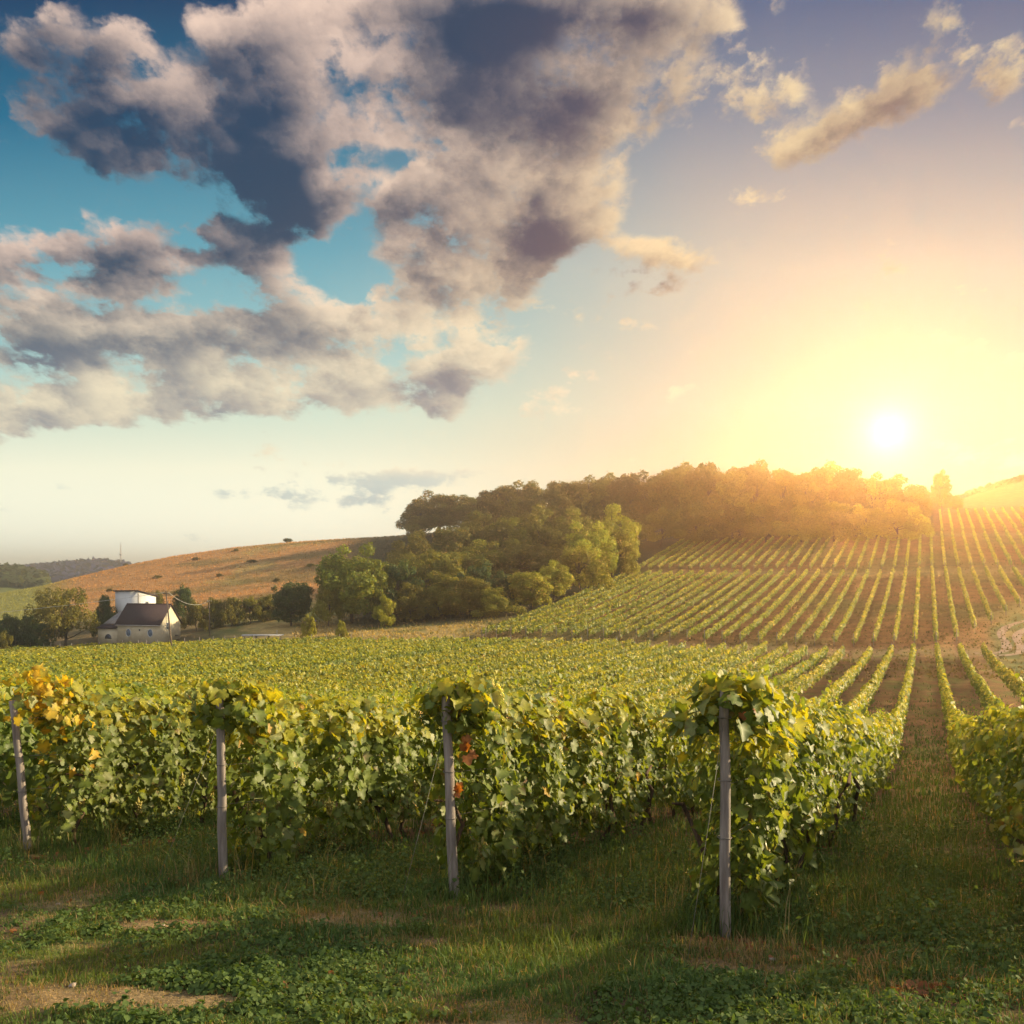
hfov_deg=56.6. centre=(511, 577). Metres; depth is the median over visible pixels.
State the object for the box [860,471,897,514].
tall tree
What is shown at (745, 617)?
vine row
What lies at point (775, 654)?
vine row
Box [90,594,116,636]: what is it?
garden bush
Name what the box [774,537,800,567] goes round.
vine row
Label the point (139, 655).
vine row
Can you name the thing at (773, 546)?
vine row
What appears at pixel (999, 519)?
vine row
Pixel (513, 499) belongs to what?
tall tree
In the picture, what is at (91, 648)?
vine row
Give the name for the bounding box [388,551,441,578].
round tree
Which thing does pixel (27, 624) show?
hedge bush
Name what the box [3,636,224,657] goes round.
vine row
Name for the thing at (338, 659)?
vine row
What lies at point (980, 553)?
vine row
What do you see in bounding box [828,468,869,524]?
tall tree
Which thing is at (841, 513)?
understorey tree
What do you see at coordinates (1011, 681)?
vine row
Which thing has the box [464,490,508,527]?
tall tree
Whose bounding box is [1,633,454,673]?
vine row
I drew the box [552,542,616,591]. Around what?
bright tree
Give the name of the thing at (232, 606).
hedge bush
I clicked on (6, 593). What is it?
dry grass
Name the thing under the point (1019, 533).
vine row
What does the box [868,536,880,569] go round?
vine row
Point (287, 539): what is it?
hill tree
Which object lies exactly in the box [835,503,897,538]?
understorey tree
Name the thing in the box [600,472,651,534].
tall tree
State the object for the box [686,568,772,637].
vine row
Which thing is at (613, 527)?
bright tree
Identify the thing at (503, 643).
vine row
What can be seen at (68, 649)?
vine row
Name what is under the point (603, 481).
tall tree
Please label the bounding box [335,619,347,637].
meadow bush
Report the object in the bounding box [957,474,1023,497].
ridge scrub
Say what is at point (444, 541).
round tree
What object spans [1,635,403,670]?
vine row
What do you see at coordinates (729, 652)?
vine row
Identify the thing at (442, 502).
tall tree
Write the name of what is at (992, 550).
vine row
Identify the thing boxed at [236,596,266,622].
hedge bush
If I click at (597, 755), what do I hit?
vine row
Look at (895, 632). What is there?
vine row
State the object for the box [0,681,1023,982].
tall grass
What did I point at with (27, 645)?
vine row
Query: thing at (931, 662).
lane grass
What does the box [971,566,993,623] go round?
vine row
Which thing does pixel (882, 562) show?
vine row
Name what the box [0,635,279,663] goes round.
vine row
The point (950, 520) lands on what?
vine row
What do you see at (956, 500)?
bush
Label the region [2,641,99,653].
vine row
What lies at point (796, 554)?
vine row
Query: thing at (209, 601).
utility pole
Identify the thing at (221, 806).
trellis post
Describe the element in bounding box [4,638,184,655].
vine row
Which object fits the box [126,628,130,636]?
round window
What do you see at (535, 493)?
tall tree
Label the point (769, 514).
understorey tree
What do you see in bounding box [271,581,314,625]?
dark tree
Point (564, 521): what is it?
round tree
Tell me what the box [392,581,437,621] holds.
meadow edge tree
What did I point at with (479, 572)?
meadow edge tree
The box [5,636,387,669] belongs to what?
vine row
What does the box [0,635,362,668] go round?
vine row
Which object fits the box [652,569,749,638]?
vine row
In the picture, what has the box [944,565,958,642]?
vine row
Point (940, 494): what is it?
thin tree
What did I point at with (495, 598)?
meadow edge tree
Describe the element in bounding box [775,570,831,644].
vine row
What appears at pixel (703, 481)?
tall tree
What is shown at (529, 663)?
vine row
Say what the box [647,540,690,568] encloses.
vine row
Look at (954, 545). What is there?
vine row
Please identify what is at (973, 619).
vine row
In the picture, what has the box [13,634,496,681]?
vine row
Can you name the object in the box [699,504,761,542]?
understorey tree
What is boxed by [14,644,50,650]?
vine row
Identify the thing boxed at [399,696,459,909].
trellis post
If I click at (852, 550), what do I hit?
vine row
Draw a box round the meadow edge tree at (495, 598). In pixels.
[471,586,526,617]
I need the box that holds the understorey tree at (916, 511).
[894,506,934,539]
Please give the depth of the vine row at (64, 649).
165.28 m
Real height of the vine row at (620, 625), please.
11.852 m
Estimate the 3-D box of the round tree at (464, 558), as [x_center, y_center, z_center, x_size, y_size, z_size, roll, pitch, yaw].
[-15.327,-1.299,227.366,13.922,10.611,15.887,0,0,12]
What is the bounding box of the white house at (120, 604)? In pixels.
[113,590,158,612]
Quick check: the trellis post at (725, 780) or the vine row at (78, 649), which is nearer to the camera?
the trellis post at (725, 780)
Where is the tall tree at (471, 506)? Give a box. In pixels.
[443,494,478,526]
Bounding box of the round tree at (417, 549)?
[384,531,445,563]
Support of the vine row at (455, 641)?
on the ground at (996, 500)
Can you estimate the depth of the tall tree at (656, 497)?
298.87 m
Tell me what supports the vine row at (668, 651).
on the ground at (996, 500)
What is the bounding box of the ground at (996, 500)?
[0,480,1023,1023]
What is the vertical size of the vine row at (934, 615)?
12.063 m
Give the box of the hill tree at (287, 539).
[283,538,292,541]
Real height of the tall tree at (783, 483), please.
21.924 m
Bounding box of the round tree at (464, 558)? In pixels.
[418,551,472,572]
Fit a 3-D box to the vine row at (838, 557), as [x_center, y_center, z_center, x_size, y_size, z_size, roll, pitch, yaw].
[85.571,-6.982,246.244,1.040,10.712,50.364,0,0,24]
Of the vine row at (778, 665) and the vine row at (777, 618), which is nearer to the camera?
the vine row at (778, 665)
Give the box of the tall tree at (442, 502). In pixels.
[413,490,467,529]
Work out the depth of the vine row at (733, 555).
252.19 m
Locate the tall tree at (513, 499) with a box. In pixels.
[494,479,534,523]
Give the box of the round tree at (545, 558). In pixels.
[525,548,576,583]
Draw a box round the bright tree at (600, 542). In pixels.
[562,520,618,575]
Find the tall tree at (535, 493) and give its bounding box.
[509,479,547,519]
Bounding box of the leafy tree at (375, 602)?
[368,558,395,612]
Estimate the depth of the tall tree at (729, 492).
290.00 m
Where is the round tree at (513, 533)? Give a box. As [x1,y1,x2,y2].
[489,515,545,572]
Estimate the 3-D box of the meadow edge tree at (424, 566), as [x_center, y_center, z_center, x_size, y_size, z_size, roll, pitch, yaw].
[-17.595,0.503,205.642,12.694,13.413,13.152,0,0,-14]
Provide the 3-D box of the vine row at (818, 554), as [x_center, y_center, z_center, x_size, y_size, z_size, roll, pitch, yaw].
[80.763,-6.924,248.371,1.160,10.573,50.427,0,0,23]
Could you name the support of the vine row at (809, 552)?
on the ground at (996, 500)
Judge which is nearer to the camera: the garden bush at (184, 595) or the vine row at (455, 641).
the vine row at (455, 641)
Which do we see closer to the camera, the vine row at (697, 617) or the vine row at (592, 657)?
the vine row at (592, 657)
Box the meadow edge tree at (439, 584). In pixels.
[418,570,466,617]
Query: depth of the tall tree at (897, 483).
280.17 m
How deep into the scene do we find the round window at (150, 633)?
182.54 m
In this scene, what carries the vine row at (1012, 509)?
on the ground at (996, 500)
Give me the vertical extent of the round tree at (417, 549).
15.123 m
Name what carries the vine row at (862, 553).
on the ground at (996, 500)
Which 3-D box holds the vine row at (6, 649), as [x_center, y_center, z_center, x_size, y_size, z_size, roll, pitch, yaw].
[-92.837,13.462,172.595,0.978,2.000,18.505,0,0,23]
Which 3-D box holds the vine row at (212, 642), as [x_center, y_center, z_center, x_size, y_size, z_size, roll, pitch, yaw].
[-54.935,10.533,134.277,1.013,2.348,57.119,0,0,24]
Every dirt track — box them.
[973,620,1023,653]
[980,628,1023,655]
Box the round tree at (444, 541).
[417,525,472,563]
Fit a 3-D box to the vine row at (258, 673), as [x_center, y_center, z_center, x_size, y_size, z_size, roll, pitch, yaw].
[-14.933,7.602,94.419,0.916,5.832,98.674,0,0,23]
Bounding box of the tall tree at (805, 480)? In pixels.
[788,467,829,534]
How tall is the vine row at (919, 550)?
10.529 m
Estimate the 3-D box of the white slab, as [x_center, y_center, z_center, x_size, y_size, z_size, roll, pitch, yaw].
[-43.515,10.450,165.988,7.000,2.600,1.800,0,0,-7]
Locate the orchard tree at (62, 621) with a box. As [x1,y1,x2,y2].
[23,587,100,645]
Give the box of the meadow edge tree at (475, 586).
[437,575,504,616]
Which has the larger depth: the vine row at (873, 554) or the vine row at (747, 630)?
the vine row at (873, 554)
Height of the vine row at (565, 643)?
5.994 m
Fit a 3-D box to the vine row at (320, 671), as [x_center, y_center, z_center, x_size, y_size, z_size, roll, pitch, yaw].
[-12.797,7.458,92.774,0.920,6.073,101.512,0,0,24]
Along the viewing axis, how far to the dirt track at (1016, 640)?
128.26 m
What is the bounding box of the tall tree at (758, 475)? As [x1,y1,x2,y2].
[736,458,772,524]
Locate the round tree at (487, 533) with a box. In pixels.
[452,511,508,554]
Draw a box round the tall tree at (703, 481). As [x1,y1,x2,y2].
[677,461,730,527]
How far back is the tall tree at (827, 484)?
286.43 m
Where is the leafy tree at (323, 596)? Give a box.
[311,582,344,625]
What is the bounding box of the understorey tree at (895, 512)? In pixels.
[864,498,934,540]
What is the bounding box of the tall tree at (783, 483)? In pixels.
[759,468,811,536]
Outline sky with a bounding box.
[0,0,1023,564]
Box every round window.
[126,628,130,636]
[147,629,152,636]
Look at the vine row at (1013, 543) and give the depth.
228.77 m
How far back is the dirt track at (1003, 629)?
132.63 m
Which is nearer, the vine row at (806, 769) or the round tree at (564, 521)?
the vine row at (806, 769)
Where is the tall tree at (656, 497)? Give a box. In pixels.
[630,469,679,531]
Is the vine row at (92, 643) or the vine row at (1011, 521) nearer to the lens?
the vine row at (92, 643)
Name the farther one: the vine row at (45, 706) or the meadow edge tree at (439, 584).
the meadow edge tree at (439, 584)
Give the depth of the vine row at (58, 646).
171.44 m
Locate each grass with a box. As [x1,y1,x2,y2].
[0,532,496,641]
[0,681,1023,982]
[0,838,1023,1023]
[468,506,1023,682]
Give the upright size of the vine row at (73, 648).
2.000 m
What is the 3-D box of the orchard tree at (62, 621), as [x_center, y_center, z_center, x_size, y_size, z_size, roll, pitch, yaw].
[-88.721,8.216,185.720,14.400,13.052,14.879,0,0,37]
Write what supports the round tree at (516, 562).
on the ground at (996, 500)
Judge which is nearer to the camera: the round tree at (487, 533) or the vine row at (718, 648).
the vine row at (718, 648)
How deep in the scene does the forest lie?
943.09 m
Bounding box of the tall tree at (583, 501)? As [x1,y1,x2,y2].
[568,474,603,525]
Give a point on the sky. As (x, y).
(272, 271)
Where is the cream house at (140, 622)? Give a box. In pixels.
[115,603,182,643]
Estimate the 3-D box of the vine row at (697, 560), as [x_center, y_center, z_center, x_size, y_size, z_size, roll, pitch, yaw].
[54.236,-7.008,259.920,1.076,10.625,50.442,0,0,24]
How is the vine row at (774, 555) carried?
on the ground at (996, 500)
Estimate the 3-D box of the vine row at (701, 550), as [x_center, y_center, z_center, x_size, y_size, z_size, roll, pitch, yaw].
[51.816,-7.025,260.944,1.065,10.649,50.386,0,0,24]
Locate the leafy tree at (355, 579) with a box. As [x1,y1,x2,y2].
[314,542,386,622]
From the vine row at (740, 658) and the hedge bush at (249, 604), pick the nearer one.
the vine row at (740, 658)
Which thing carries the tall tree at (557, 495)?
on the ground at (996, 500)
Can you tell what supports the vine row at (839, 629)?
on the ground at (996, 500)
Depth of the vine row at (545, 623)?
183.36 m
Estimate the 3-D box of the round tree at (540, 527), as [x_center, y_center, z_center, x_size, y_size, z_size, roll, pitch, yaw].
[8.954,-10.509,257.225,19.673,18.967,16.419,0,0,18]
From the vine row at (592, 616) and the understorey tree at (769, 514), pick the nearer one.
the vine row at (592, 616)
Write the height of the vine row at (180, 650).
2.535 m
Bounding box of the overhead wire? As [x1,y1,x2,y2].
[7,593,158,611]
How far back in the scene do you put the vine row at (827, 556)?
241.83 m
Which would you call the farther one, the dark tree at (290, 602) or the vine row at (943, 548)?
the vine row at (943, 548)
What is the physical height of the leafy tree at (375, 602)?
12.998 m
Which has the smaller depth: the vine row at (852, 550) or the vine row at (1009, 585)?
the vine row at (1009, 585)
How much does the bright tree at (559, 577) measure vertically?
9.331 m
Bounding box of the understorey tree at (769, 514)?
[740,501,798,541]
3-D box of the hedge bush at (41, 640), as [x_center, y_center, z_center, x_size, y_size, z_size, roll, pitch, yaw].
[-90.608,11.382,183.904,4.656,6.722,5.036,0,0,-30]
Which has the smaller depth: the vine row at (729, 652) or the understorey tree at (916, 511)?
the vine row at (729, 652)
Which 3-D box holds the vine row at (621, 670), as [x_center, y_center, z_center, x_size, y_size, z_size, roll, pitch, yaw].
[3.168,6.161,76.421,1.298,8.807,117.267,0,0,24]
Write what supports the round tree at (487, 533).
on the ground at (996, 500)
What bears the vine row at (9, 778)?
on the ground at (996, 500)
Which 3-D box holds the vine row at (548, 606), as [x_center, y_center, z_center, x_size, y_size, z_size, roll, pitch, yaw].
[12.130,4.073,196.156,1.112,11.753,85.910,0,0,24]
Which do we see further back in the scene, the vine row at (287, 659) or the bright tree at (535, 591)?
the bright tree at (535, 591)
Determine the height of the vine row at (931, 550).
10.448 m
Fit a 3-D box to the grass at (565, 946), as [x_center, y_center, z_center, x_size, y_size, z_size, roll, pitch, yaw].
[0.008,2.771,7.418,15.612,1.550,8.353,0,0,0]
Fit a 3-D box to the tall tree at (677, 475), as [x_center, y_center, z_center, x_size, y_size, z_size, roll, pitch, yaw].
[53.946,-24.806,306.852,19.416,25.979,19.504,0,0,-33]
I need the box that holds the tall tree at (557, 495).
[538,480,580,523]
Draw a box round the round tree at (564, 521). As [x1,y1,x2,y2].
[540,505,592,551]
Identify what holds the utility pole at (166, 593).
on the ground at (996, 500)
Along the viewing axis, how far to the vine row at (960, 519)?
284.47 m
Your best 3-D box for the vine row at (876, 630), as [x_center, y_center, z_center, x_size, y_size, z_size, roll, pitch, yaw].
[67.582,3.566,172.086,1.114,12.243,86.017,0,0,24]
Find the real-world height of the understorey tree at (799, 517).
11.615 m
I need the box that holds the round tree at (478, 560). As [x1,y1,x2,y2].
[460,539,518,584]
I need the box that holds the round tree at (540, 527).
[506,504,574,556]
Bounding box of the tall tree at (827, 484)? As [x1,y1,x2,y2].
[807,460,843,527]
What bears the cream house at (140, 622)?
on the ground at (996, 500)
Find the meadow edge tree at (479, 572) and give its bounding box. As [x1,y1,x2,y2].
[453,561,508,599]
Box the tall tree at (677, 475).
[657,460,693,520]
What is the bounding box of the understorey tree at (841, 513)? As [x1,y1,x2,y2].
[798,501,865,541]
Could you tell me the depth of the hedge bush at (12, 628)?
184.58 m
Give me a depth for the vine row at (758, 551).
252.20 m
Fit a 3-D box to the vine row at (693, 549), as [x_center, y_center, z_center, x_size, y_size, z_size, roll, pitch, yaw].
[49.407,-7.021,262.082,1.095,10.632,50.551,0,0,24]
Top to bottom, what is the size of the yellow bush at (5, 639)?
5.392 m
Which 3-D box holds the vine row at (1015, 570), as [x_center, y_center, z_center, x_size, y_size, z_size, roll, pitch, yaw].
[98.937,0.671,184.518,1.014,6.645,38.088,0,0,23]
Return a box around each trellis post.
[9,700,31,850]
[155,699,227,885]
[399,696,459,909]
[688,691,731,955]
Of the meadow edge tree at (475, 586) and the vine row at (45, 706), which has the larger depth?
the meadow edge tree at (475, 586)
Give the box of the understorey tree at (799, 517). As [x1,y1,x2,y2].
[772,504,827,542]
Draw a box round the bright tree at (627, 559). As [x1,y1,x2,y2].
[604,535,641,573]
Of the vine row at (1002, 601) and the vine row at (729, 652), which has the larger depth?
the vine row at (1002, 601)
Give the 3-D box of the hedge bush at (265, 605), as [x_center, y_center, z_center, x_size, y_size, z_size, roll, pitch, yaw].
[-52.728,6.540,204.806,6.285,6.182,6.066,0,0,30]
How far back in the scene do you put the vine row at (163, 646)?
147.47 m
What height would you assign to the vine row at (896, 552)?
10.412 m
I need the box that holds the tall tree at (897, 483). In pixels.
[875,473,908,525]
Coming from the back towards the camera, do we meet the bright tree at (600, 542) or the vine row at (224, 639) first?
the bright tree at (600, 542)
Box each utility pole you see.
[163,591,171,645]
[208,600,211,636]
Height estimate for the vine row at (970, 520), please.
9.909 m
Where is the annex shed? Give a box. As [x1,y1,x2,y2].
[95,611,121,643]
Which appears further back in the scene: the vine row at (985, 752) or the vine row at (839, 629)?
the vine row at (839, 629)
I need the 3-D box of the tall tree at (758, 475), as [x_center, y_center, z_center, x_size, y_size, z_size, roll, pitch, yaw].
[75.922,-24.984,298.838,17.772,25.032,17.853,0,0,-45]
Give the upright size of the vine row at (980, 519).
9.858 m
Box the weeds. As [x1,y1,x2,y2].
[0,779,1023,1023]
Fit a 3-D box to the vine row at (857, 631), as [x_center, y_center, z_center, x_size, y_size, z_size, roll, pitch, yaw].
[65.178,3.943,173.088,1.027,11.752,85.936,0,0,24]
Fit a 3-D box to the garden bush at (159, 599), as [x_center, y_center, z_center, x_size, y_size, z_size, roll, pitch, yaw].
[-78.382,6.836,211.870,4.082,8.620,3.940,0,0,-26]
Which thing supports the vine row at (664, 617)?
on the ground at (996, 500)
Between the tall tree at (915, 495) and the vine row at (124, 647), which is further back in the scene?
the tall tree at (915, 495)
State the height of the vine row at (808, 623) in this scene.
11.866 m
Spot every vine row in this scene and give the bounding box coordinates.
[0,634,311,664]
[0,634,327,665]
[0,634,340,665]
[0,634,351,668]
[0,635,253,660]
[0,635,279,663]
[0,635,295,663]
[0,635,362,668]
[0,635,510,682]
[0,636,483,677]
[0,636,563,685]
[0,640,122,653]
[0,640,146,655]
[0,640,685,698]
[0,640,726,702]
[0,641,766,738]
[0,641,788,753]
[0,642,30,649]
[0,642,85,652]
[0,642,747,705]
[0,643,43,651]
[0,643,828,810]
[0,644,807,775]
[0,645,844,844]
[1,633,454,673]
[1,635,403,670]
[1,636,243,658]
[1,636,527,684]
[1,638,374,668]
[1,640,667,699]
[1,643,71,651]
[2,635,265,660]
[2,636,438,678]
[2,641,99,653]
[2,641,157,655]
[2,641,706,701]
[2,643,161,655]
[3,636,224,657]
[3,643,112,653]
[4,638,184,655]
[4,640,130,653]
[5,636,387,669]
[6,636,544,683]
[10,637,199,655]
[11,636,599,688]
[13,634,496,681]
[13,637,617,692]
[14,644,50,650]
[16,640,138,654]
[17,634,420,671]
[20,638,211,655]
[23,637,634,693]
[46,635,234,656]
[48,633,469,677]
[50,636,581,687]
[145,639,650,699]
[156,644,872,873]
[400,643,893,881]
[480,572,630,637]
[494,570,640,634]
[510,570,650,633]
[525,569,661,633]
[540,570,672,634]
[556,569,683,636]
[570,570,693,638]
[587,569,703,638]
[602,569,716,639]
[618,570,727,638]
[621,642,916,922]
[635,569,738,640]
[639,538,684,567]
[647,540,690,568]
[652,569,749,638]
[658,540,698,569]
[668,539,708,570]
[668,568,761,641]
[678,538,718,567]
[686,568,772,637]
[688,537,727,569]
[699,537,737,567]
[703,568,783,642]
[710,537,746,570]
[720,537,754,567]
[721,569,795,642]
[731,537,764,567]
[738,569,807,639]
[742,536,774,567]
[753,536,782,567]
[756,569,819,643]
[764,536,792,567]
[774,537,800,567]
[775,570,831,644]
[786,538,808,570]
[793,569,844,645]
[798,538,821,568]
[809,537,830,569]
[813,568,856,645]
[821,537,839,567]
[831,569,869,641]
[832,537,849,569]
[845,535,860,569]
[851,569,881,646]
[856,537,868,569]
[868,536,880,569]
[871,567,895,646]
[880,536,890,569]
[892,536,900,566]
[892,566,907,640]
[905,533,910,566]
[911,566,920,642]
[917,534,921,565]
[929,533,933,565]
[930,565,938,641]
[934,641,1023,866]
[939,509,943,530]
[940,531,946,564]
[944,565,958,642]
[947,508,953,530]
[951,531,959,566]
[956,508,963,529]
[957,566,976,632]
[957,641,1004,710]
[961,530,972,567]
[965,508,974,529]
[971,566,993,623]
[972,530,985,564]
[974,508,985,529]
[981,642,1023,705]
[983,507,995,530]
[983,530,998,566]
[984,565,1007,611]
[992,508,1006,529]
[994,530,1012,566]
[998,565,1020,606]
[1001,507,1017,529]
[1005,529,1023,563]
[1010,506,1023,526]
[1011,565,1023,586]
[1016,530,1023,543]
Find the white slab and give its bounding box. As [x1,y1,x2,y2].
[241,634,283,639]
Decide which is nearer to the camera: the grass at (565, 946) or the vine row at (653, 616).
the grass at (565, 946)
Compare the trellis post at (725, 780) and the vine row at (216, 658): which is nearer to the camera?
the trellis post at (725, 780)
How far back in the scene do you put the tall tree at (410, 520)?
319.52 m
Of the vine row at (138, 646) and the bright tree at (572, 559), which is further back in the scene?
the bright tree at (572, 559)
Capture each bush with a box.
[0,630,13,649]
[1,613,26,645]
[8,615,40,646]
[30,623,56,646]
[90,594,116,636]
[155,589,163,602]
[172,583,194,616]
[180,600,208,630]
[196,597,230,628]
[218,597,248,625]
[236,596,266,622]
[250,594,276,620]
[300,614,316,638]
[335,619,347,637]
[372,594,395,626]
[937,495,964,508]
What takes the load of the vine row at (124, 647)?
on the ground at (996, 500)
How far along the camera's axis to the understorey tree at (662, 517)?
281.07 m
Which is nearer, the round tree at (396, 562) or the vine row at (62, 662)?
the vine row at (62, 662)
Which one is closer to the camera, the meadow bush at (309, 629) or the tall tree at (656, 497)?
the meadow bush at (309, 629)
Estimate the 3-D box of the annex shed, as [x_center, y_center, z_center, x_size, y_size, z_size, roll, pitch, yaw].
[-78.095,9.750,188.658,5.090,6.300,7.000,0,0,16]
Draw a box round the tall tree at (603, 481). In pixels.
[588,472,618,520]
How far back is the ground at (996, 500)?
154.42 m
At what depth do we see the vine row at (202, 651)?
122.45 m
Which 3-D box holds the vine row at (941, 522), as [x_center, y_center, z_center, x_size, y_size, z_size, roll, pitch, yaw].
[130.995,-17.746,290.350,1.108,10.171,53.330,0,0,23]
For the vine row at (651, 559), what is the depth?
263.65 m
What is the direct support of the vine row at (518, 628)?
on the ground at (996, 500)
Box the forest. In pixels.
[18,557,131,582]
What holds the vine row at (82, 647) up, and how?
on the ground at (996, 500)
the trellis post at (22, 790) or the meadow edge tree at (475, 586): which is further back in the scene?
the meadow edge tree at (475, 586)
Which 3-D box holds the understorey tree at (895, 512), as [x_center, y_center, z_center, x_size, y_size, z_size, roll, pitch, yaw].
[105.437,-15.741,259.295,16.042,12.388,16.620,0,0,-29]
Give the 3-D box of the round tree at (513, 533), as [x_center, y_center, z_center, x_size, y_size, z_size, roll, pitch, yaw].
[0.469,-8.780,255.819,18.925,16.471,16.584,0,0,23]
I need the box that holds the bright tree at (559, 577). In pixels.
[529,560,574,599]
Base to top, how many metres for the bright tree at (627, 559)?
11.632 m
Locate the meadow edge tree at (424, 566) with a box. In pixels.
[407,549,439,607]
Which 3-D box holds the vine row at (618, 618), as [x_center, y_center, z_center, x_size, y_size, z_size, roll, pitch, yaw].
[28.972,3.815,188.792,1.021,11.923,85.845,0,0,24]
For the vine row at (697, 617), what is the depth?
170.96 m
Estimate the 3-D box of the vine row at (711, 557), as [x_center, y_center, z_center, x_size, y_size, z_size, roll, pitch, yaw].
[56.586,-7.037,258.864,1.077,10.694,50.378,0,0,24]
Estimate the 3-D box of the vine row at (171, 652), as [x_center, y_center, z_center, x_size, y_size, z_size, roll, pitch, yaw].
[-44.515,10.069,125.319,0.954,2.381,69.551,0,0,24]
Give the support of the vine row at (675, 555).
on the ground at (996, 500)
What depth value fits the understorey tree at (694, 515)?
278.53 m
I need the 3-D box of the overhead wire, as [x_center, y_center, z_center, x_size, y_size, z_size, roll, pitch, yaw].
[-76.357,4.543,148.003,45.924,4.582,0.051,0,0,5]
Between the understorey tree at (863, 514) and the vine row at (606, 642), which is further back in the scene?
the understorey tree at (863, 514)
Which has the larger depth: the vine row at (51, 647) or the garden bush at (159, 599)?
the garden bush at (159, 599)
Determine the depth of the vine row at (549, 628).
180.39 m
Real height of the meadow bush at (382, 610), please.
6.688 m
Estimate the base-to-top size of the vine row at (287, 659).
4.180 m
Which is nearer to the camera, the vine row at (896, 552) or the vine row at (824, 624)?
the vine row at (824, 624)
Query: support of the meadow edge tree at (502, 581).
on the ground at (996, 500)
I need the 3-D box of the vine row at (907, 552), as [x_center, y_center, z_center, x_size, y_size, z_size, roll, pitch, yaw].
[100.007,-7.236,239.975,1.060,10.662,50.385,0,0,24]
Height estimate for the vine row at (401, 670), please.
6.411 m
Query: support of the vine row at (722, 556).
on the ground at (996, 500)
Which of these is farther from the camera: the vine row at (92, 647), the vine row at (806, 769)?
the vine row at (92, 647)
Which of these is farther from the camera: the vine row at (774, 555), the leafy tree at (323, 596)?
the vine row at (774, 555)
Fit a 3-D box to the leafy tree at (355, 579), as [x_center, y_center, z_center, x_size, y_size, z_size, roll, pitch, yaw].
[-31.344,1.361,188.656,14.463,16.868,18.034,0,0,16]
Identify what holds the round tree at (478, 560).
on the ground at (996, 500)
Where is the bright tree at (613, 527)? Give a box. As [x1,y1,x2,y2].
[572,503,641,577]
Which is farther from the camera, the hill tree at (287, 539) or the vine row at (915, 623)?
the hill tree at (287, 539)
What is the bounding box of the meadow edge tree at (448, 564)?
[432,554,468,605]
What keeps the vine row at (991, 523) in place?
on the ground at (996, 500)
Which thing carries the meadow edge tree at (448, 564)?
on the ground at (996, 500)
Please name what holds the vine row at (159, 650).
on the ground at (996, 500)
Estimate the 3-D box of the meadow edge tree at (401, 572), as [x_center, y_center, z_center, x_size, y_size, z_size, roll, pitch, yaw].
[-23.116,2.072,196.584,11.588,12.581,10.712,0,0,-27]
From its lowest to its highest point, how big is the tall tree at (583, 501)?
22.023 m
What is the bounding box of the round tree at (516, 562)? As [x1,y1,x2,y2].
[488,538,549,579]
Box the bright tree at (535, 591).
[505,571,553,608]
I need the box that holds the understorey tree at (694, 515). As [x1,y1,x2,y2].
[665,500,722,544]
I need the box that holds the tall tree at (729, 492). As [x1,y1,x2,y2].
[714,466,755,515]
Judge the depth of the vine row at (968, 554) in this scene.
228.45 m
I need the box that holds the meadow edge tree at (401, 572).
[378,557,429,613]
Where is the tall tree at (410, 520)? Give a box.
[395,498,444,536]
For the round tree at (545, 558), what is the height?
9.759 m
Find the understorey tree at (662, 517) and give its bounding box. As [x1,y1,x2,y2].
[635,506,690,545]
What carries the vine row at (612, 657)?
on the ground at (996, 500)
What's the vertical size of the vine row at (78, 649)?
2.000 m
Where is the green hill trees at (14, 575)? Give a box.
[0,562,51,588]
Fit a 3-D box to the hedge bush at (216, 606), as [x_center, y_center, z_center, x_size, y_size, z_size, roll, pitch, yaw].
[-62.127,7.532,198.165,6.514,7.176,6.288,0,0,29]
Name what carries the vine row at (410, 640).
on the ground at (996, 500)
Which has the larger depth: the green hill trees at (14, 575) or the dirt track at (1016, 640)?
the green hill trees at (14, 575)
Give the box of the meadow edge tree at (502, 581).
[489,570,520,605]
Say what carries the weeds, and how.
on the ground at (996, 500)
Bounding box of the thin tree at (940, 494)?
[930,468,952,511]
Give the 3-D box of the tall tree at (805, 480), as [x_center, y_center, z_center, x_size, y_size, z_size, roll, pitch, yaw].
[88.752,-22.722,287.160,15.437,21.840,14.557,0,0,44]
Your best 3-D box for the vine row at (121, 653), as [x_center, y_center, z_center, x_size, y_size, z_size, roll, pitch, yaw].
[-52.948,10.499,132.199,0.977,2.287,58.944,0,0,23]
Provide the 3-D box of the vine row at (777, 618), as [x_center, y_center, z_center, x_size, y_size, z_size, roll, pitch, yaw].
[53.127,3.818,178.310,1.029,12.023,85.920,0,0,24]
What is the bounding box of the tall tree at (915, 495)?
[901,484,932,531]
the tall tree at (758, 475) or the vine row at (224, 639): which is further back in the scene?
the tall tree at (758, 475)
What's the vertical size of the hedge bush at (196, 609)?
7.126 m
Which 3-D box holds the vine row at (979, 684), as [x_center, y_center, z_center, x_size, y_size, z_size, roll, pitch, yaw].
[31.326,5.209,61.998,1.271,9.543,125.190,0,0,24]
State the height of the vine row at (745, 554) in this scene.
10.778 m
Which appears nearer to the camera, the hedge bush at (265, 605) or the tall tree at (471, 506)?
the hedge bush at (265, 605)
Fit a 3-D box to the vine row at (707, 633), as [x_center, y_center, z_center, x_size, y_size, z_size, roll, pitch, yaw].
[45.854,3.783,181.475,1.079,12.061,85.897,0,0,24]
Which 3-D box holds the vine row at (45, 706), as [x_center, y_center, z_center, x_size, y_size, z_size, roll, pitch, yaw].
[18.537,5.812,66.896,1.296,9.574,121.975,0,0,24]
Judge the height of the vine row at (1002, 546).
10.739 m

